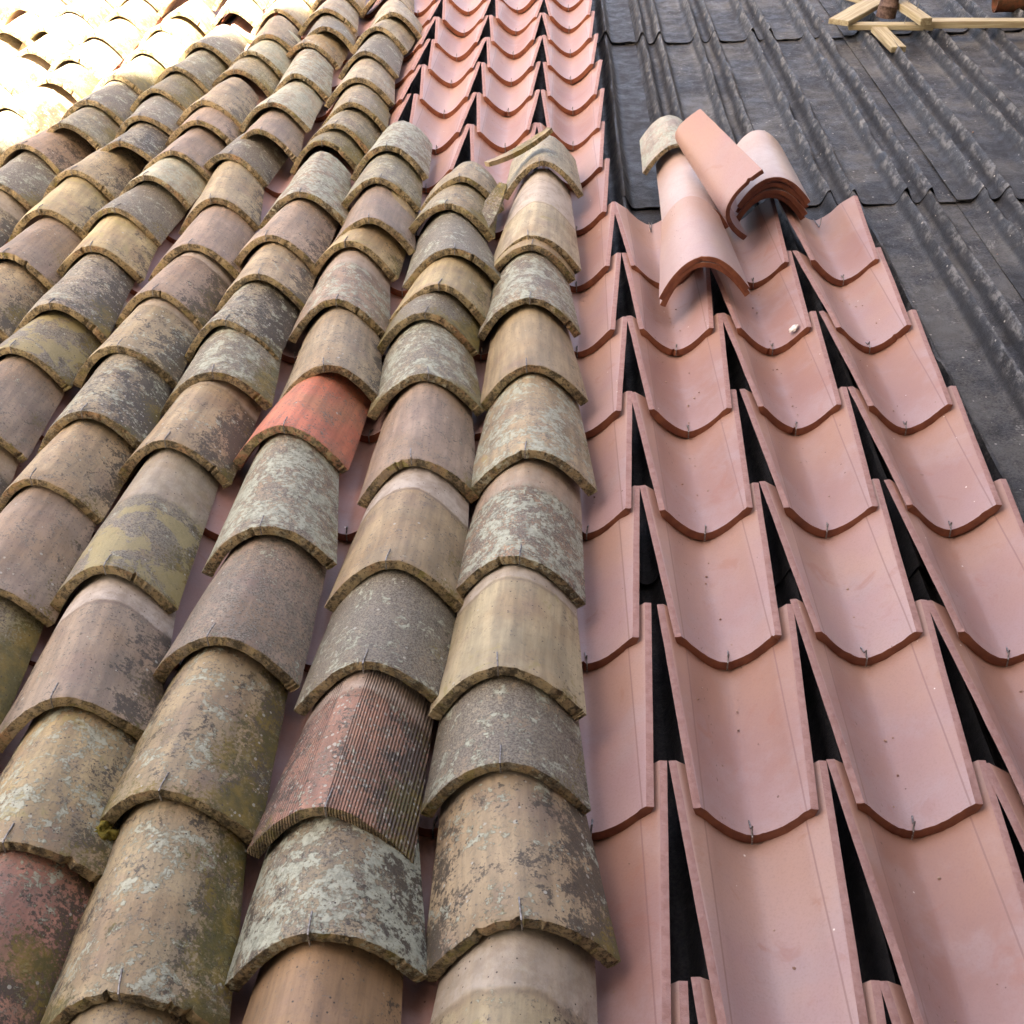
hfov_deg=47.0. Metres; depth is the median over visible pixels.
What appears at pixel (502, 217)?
channel tile
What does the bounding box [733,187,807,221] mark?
loose tile
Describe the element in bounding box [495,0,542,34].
channel tile
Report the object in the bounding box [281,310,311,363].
channel tile
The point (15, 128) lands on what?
cover tile
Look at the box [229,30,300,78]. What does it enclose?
cover tile
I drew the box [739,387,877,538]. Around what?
channel tile
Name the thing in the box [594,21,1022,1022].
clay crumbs
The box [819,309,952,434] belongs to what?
channel tile
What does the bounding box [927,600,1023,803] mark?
channel tile
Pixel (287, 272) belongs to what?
cover tile
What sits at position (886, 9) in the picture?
post
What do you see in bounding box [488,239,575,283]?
cover tile
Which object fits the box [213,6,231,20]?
channel tile
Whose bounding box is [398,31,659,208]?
corrugated sheet
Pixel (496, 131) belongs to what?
channel tile
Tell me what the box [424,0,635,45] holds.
corrugated sheet
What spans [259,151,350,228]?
cover tile
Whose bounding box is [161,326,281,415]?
cover tile
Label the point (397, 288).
channel tile
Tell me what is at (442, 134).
channel tile
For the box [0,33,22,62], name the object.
cover tile
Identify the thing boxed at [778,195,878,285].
channel tile
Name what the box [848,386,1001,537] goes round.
channel tile
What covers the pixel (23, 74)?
cover tile
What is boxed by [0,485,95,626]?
cover tile
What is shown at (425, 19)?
channel tile
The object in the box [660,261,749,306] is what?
loose tile
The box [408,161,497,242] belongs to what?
cover tile
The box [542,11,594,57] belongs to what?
channel tile
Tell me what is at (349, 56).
channel tile
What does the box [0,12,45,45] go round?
cover tile
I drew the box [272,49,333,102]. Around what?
cover tile
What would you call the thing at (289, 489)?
cover tile
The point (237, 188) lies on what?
cover tile
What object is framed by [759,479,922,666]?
channel tile
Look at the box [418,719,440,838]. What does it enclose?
channel tile
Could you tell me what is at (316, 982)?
cover tile
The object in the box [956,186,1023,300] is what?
corrugated sheet
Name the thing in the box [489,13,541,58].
channel tile
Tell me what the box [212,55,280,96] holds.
cover tile
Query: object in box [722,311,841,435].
channel tile
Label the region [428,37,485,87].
channel tile
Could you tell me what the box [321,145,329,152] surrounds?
corrugated sheet
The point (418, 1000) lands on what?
channel tile
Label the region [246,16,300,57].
cover tile
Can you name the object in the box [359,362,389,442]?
channel tile
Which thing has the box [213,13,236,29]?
channel tile
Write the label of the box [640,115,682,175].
old tile stub
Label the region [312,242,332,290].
channel tile
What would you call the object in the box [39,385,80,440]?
channel tile
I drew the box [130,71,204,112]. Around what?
cover tile
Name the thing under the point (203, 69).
cover tile
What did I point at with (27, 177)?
cover tile
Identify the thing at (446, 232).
cover tile
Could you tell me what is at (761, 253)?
channel tile
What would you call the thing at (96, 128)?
cover tile
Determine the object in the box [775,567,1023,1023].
corrugated sheet
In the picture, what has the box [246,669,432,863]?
cover tile
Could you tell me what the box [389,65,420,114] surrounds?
channel tile
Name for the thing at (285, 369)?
channel tile
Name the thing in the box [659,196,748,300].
loose tile
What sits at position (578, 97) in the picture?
channel tile
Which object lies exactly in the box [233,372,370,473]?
cover tile
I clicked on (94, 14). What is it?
cover tile
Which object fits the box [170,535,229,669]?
channel tile
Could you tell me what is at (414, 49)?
channel tile
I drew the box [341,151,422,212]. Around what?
cover tile
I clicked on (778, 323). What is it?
channel tile
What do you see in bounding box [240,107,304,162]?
cover tile
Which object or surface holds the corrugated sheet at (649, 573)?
on the corrugated sheet at (687, 959)
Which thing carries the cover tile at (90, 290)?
on the cover tile at (59, 347)
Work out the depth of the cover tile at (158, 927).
1.53 m
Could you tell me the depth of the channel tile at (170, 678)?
2.04 m
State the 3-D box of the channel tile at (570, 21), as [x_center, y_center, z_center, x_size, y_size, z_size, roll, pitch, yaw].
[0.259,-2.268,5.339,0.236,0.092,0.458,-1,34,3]
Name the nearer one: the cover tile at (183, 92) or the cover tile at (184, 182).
the cover tile at (184, 182)
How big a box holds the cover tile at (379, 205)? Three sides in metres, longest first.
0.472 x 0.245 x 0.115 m
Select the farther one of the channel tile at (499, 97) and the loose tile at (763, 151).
the channel tile at (499, 97)
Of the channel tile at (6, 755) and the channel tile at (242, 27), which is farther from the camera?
the channel tile at (242, 27)
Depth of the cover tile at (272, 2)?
5.47 m
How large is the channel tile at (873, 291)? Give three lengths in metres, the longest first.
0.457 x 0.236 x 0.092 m
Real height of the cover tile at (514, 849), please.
0.117 m
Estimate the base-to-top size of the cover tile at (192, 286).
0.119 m
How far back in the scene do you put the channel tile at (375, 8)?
5.50 m
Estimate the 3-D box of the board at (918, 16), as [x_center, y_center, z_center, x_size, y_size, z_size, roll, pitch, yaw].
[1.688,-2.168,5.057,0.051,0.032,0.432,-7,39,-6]
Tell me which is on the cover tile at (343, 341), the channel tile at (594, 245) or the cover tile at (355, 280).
the cover tile at (355, 280)
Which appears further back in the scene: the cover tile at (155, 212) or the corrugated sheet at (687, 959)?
the cover tile at (155, 212)
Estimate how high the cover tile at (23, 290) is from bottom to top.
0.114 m
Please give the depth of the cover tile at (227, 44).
4.81 m
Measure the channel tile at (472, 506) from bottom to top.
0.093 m
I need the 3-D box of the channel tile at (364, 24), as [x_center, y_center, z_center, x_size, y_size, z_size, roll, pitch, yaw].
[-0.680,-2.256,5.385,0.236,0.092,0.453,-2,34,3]
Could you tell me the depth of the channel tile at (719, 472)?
2.42 m
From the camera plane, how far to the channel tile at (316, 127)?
4.26 m
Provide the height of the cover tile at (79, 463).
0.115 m
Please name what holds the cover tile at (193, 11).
on the cover tile at (185, 32)
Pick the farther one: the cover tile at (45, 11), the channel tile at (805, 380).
the cover tile at (45, 11)
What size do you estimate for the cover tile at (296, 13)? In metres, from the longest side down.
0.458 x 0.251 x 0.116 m
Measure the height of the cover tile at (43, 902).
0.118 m
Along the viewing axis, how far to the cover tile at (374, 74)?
4.33 m
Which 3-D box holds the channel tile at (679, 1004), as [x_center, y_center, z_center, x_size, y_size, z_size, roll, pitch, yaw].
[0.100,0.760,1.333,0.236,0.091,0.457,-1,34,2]
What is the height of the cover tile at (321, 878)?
0.114 m
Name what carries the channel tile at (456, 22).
on the corrugated sheet at (612, 19)
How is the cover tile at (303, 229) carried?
on the cover tile at (287, 272)
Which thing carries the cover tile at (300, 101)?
on the cover tile at (283, 130)
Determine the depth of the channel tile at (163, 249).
3.38 m
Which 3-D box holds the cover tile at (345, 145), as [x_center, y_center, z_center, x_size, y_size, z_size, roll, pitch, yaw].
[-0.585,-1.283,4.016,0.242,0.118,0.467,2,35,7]
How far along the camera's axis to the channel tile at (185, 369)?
2.86 m
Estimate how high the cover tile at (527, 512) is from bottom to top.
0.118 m
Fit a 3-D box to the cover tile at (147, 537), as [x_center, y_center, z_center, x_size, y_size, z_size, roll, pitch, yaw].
[-0.708,0.021,2.270,0.239,0.115,0.460,0,31,2]
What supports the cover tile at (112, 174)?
on the cover tile at (74, 203)
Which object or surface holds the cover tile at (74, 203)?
on the cover tile at (41, 249)
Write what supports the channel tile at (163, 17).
on the channel tile
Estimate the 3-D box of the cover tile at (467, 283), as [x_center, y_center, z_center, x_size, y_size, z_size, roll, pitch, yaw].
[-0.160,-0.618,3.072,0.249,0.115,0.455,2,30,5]
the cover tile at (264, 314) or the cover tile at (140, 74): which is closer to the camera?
the cover tile at (264, 314)
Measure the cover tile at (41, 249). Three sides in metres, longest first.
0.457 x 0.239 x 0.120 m
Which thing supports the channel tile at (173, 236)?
on the channel tile at (163, 249)
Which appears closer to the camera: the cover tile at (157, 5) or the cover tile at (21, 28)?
the cover tile at (21, 28)
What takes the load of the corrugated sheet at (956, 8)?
on the corrugated sheet at (945, 94)
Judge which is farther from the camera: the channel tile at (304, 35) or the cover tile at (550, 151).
the channel tile at (304, 35)
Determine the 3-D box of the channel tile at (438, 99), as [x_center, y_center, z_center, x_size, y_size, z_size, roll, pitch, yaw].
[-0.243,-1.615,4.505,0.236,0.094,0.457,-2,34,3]
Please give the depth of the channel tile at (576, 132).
4.14 m
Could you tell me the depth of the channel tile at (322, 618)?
2.17 m
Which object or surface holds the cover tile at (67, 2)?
on the channel tile
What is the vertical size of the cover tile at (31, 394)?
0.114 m
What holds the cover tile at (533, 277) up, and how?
on the channel tile at (482, 354)
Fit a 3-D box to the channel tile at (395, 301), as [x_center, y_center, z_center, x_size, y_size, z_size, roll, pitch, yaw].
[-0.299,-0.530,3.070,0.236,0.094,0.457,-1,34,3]
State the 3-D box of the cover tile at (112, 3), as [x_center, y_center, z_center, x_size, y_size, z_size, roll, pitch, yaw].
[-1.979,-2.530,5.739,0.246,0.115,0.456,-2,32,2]
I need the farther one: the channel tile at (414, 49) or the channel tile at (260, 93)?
the channel tile at (414, 49)
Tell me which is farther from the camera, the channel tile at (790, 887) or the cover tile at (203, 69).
the cover tile at (203, 69)
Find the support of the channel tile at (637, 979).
on the corrugated sheet at (687, 959)
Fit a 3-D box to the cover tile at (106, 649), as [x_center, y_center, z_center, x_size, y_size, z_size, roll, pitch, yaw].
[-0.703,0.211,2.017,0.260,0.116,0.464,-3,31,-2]
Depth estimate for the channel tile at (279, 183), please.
3.88 m
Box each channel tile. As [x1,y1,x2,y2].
[0,665,33,774]
[10,440,41,483]
[29,537,92,665]
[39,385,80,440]
[92,449,155,536]
[109,293,133,336]
[116,44,138,68]
[129,239,173,295]
[159,5,181,20]
[159,362,190,420]
[163,669,176,694]
[166,196,203,243]
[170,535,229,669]
[203,444,259,540]
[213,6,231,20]
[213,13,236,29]
[229,845,267,1023]
[231,13,282,42]
[242,76,292,105]
[251,360,293,443]
[255,191,288,233]
[264,145,323,197]
[265,671,313,809]
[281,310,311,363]
[286,17,312,40]
[301,119,325,150]
[304,540,351,671]
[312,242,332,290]
[314,87,346,121]
[317,50,361,90]
[329,147,360,195]
[332,195,358,241]
[338,441,376,541]
[343,40,356,63]
[356,0,387,39]
[359,0,386,17]
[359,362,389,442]
[381,293,403,361]
[388,94,410,126]
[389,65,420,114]
[390,241,416,296]
[395,39,429,88]
[401,835,439,1023]
[402,17,435,62]
[409,92,476,153]
[414,0,436,16]
[415,193,430,241]
[416,0,440,27]
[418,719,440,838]
[419,62,480,118]
[422,124,469,192]
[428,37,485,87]
[435,15,488,61]
[442,0,490,36]
[448,0,485,15]
[468,440,479,529]
[470,122,536,183]
[472,360,486,440]
[473,327,492,360]
[477,90,539,152]
[481,61,540,116]
[485,238,499,291]
[486,36,541,85]
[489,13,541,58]
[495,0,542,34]
[495,169,533,238]
[501,0,534,13]
[537,121,604,190]
[538,158,609,235]
[541,88,604,150]
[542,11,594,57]
[542,34,597,83]
[543,60,602,114]
[545,0,591,32]
[552,0,582,11]
[568,253,620,357]
[569,202,614,292]
[576,316,626,438]
[577,486,639,671]
[579,603,653,840]
[580,391,631,540]
[593,760,670,1023]
[611,201,694,288]
[622,253,713,355]
[627,313,731,438]
[631,389,752,540]
[640,483,781,670]
[657,604,818,844]
[669,760,867,1023]
[671,981,688,1023]
[691,977,885,1023]
[711,251,810,355]
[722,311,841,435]
[725,198,788,288]
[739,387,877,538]
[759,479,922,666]
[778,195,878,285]
[790,599,982,839]
[793,247,910,353]
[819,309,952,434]
[826,759,1023,1023]
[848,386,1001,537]
[878,981,913,1023]
[884,479,1023,666]
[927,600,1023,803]
[981,763,1023,850]
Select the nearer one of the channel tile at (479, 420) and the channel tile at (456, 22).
the channel tile at (479, 420)
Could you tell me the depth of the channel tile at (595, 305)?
3.00 m
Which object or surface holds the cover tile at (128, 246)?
on the channel tile
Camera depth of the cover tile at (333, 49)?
4.79 m
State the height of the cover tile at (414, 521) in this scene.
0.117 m
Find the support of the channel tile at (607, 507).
on the corrugated sheet at (649, 573)
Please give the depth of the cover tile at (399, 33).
4.87 m
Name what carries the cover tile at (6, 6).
on the cover tile
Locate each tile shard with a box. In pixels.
[479,182,507,232]
[484,127,552,166]
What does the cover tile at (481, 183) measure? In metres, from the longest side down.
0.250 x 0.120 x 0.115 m
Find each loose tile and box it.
[656,147,728,228]
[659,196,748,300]
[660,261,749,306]
[675,109,763,239]
[731,194,804,219]
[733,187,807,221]
[734,181,807,212]
[736,130,809,207]
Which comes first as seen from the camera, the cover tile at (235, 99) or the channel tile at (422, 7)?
the cover tile at (235, 99)
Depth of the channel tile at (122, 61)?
5.01 m
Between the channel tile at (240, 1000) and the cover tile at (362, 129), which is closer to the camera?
the channel tile at (240, 1000)
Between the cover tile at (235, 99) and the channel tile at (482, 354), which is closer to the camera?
the channel tile at (482, 354)
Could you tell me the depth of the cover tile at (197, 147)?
3.79 m
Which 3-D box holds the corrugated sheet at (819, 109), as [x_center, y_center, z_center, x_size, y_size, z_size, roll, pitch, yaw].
[0.958,-1.546,4.417,0.985,0.067,1.922,-1,37,3]
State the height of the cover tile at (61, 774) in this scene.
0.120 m
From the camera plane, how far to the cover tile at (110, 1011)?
1.43 m
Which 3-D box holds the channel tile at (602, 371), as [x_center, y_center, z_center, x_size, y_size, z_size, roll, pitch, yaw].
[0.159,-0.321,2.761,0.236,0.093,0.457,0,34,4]
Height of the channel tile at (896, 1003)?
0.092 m
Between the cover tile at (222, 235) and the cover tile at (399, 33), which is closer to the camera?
the cover tile at (222, 235)
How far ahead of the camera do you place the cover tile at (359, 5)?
5.40 m
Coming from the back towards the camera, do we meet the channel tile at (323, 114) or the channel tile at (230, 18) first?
the channel tile at (230, 18)
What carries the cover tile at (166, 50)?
on the cover tile at (140, 74)
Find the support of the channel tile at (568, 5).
on the corrugated sheet at (612, 19)
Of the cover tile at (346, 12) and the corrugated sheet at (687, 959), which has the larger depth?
the cover tile at (346, 12)
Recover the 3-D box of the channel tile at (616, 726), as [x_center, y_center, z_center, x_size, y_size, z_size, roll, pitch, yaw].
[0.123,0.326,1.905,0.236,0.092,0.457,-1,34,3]
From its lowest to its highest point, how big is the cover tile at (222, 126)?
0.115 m
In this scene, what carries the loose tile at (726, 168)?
on the channel tile at (761, 253)
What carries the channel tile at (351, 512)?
on the channel tile at (322, 618)
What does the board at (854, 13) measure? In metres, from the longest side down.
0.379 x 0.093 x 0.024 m
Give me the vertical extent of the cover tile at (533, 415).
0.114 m
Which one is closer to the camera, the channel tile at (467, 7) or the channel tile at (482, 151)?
the channel tile at (482, 151)
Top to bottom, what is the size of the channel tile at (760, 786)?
0.093 m
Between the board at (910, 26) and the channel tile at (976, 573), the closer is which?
the channel tile at (976, 573)
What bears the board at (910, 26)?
on the corrugated sheet at (945, 94)
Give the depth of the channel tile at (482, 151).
3.92 m
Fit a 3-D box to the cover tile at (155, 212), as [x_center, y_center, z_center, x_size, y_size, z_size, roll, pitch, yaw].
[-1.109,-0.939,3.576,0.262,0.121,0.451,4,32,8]
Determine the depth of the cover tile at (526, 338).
2.68 m
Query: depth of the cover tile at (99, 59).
4.73 m
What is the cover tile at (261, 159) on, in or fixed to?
on the cover tile at (237, 188)
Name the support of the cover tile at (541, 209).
on the cover tile at (555, 257)
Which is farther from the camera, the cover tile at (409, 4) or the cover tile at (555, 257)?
the cover tile at (409, 4)
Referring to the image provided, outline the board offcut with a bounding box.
[871,26,905,52]
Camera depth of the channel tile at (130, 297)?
3.20 m
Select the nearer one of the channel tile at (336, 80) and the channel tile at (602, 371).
the channel tile at (602, 371)
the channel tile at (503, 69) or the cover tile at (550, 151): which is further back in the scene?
the channel tile at (503, 69)
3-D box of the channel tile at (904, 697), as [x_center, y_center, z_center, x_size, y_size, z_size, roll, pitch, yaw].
[0.594,0.317,1.888,0.236,0.094,0.457,0,34,3]
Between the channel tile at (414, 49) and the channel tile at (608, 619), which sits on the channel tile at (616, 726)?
the channel tile at (608, 619)
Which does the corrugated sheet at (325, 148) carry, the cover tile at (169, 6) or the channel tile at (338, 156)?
the channel tile at (338, 156)
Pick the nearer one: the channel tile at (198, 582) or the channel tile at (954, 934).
the channel tile at (954, 934)
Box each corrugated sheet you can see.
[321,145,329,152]
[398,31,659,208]
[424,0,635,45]
[611,196,661,585]
[625,0,853,44]
[636,23,970,209]
[639,575,708,1023]
[710,189,1023,586]
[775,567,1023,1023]
[819,0,1023,35]
[843,28,1023,200]
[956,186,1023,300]
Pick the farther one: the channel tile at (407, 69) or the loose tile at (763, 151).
the channel tile at (407, 69)
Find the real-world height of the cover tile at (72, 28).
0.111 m
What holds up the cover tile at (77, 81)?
on the cover tile at (40, 108)
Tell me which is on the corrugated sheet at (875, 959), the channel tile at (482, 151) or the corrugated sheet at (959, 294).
the corrugated sheet at (959, 294)
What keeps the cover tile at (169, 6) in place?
on the channel tile at (230, 18)
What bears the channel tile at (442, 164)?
on the corrugated sheet at (625, 116)
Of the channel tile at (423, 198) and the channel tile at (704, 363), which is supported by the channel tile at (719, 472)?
the channel tile at (704, 363)
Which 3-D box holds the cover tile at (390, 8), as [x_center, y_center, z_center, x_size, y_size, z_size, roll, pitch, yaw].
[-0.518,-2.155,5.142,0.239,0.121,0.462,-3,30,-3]
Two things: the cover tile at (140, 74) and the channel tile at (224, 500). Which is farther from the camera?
the cover tile at (140, 74)
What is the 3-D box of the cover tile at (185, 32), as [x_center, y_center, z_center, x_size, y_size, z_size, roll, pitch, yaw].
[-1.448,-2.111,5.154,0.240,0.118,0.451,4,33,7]
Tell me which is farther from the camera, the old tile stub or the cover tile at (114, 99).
the cover tile at (114, 99)
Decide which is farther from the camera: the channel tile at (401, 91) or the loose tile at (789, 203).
the channel tile at (401, 91)
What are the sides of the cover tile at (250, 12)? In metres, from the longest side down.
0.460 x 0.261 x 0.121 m
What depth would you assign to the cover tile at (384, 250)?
3.17 m
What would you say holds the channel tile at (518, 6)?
on the corrugated sheet at (612, 19)
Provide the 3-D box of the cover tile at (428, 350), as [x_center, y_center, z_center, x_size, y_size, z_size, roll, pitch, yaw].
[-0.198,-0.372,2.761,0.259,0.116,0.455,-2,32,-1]
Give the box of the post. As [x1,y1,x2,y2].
[876,0,898,18]
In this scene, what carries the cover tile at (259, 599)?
on the cover tile at (207, 742)
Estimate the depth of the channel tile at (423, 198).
3.56 m
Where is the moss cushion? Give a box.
[94,820,119,840]
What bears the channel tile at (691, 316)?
on the channel tile at (704, 363)
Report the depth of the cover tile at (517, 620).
1.90 m
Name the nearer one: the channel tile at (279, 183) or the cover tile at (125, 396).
the cover tile at (125, 396)
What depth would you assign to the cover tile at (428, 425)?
2.41 m
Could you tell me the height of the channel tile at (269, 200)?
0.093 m
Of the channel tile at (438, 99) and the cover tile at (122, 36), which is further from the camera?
the cover tile at (122, 36)
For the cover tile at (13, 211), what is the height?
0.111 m
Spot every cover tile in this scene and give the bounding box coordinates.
[0,0,26,19]
[0,0,67,26]
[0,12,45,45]
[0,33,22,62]
[0,54,50,95]
[0,83,76,133]
[0,108,36,156]
[0,128,95,174]
[0,150,56,210]
[0,189,27,247]
[0,215,81,289]
[0,259,48,340]
[0,301,126,391]
[0,354,64,462]
[0,418,135,524]
[0,445,18,496]
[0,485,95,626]
[0,573,175,752]
[0,596,43,724]
[0,706,137,884]
[0,850,94,1023]
[8,175,110,241]
[12,252,134,342]
[13,33,73,64]
[19,12,93,50]
[28,61,98,101]
[36,353,170,455]
[40,798,247,1023]
[43,147,148,200]
[46,37,122,80]
[46,105,119,149]
[50,448,219,613]
[53,0,113,28]
[56,213,157,283]
[60,80,138,126]
[63,0,73,4]
[68,997,190,1023]
[73,0,118,7]
[73,16,143,59]
[73,296,199,388]
[83,180,188,246]
[92,53,165,94]
[99,0,159,34]
[99,645,287,844]
[100,121,169,161]
[112,0,165,14]
[114,250,234,330]
[115,93,183,138]
[118,379,261,488]
[119,155,207,209]
[120,30,184,68]
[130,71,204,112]
[139,8,217,49]
[140,125,227,180]
[148,204,254,280]
[153,48,228,93]
[153,535,326,692]
[157,0,216,17]
[161,0,214,34]
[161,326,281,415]
[166,105,241,146]
[176,24,247,66]
[176,77,258,127]
[178,159,263,234]
[184,280,299,362]
[202,433,338,577]
[203,132,288,187]
[211,0,263,31]
[212,0,269,11]
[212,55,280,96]
[215,241,315,312]
[225,815,427,992]
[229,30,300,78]
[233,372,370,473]
[234,198,338,271]
[239,78,323,133]
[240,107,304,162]
[242,941,403,1023]
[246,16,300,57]
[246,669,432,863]
[251,0,310,35]
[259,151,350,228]
[265,0,315,10]
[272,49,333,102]
[279,305,381,402]
[286,16,358,70]
[288,247,389,343]
[290,128,364,174]
[294,569,455,715]
[298,0,358,35]
[299,12,354,51]
[308,107,390,154]
[309,0,365,13]
[310,190,418,282]
[321,83,388,131]
[324,55,394,108]
[324,466,468,611]
[332,183,415,255]
[338,31,403,79]
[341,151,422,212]
[350,7,422,54]
[350,121,431,181]
[357,381,478,508]
[359,0,413,18]
[367,319,483,420]
[370,0,421,39]
[377,291,480,356]
[389,255,491,325]
[402,210,500,289]
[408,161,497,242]
[420,168,503,213]
[421,675,590,817]
[425,770,620,981]
[428,563,586,720]
[430,925,597,1023]
[456,458,585,608]
[472,372,596,496]
[477,251,580,340]
[480,304,587,410]
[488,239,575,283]
[494,168,580,273]
[504,135,582,199]
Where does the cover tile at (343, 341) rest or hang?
on the cover tile at (325, 414)
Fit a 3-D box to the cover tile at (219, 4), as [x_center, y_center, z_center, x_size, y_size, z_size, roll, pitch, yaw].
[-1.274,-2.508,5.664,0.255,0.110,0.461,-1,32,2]
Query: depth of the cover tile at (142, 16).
5.27 m
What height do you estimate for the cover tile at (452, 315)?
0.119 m
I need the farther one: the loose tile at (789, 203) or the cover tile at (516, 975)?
the loose tile at (789, 203)
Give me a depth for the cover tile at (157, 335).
2.79 m
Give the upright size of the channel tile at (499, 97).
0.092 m
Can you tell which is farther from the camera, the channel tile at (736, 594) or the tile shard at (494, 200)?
the tile shard at (494, 200)
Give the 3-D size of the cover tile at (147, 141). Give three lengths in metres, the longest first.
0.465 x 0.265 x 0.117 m
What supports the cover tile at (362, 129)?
on the cover tile at (345, 145)
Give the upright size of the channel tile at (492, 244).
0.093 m
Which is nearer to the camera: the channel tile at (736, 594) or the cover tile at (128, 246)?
the channel tile at (736, 594)
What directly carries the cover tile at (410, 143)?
on the cover tile at (397, 173)
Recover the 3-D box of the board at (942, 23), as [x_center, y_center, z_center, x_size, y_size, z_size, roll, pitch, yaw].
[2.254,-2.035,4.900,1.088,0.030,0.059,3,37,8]
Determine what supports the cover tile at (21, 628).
on the channel tile at (6, 755)
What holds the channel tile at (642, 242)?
on the channel tile at (691, 316)
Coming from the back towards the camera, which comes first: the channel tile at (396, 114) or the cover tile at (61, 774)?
the channel tile at (396, 114)
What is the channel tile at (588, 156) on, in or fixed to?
on the channel tile at (589, 206)
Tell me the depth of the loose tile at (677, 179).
3.50 m
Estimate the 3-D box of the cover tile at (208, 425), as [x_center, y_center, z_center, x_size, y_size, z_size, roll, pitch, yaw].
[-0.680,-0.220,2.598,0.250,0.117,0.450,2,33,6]
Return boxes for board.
[828,0,879,25]
[847,22,933,30]
[897,0,931,25]
[931,18,1023,28]
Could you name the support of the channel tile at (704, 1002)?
on the corrugated sheet at (687, 959)
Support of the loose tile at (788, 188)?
on the loose tile at (778, 191)
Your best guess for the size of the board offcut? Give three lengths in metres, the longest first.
0.262 x 0.063 x 0.026 m
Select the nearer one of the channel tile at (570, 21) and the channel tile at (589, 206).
the channel tile at (589, 206)
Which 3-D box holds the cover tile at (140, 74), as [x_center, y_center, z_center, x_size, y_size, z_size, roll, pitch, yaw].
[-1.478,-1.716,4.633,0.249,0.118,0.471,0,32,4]
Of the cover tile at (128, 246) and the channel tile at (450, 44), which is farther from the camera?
the channel tile at (450, 44)
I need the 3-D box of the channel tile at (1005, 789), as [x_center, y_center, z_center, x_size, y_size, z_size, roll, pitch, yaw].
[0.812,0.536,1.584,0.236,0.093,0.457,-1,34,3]
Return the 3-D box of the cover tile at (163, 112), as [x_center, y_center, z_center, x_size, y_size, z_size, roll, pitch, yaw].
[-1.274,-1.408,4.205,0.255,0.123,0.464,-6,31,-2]
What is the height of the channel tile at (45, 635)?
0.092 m
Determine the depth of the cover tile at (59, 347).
2.80 m
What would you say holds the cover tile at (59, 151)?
on the cover tile at (27, 177)
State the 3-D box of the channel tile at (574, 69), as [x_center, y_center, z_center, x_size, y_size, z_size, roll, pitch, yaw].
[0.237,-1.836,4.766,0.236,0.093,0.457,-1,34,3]
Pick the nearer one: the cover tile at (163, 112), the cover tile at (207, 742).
the cover tile at (207, 742)
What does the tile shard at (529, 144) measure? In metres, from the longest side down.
0.230 x 0.054 x 0.027 m
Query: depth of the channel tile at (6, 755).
1.94 m
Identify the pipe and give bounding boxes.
[992,0,1023,12]
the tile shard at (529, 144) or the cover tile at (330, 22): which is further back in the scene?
the cover tile at (330, 22)
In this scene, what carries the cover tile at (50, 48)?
on the cover tile at (23, 74)
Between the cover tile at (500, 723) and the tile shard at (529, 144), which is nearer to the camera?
the cover tile at (500, 723)
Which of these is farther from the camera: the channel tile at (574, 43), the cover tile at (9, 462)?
the channel tile at (574, 43)
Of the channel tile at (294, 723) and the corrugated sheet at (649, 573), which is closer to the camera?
the channel tile at (294, 723)
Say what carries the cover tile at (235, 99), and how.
on the cover tile at (222, 126)
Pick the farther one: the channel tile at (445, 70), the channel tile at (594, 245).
the channel tile at (445, 70)
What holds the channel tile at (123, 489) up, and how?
on the channel tile at (45, 635)
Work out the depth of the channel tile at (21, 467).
2.58 m
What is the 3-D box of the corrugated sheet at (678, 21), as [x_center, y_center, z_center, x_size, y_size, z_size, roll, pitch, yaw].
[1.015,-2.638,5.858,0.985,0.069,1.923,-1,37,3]
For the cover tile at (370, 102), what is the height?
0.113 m
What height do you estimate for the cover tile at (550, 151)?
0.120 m
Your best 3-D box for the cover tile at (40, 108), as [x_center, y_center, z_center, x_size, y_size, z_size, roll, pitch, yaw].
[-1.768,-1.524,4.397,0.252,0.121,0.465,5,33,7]
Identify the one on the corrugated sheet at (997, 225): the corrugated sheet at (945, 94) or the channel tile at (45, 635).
the corrugated sheet at (945, 94)
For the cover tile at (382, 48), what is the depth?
4.63 m
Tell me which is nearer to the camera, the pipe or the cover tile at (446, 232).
the cover tile at (446, 232)

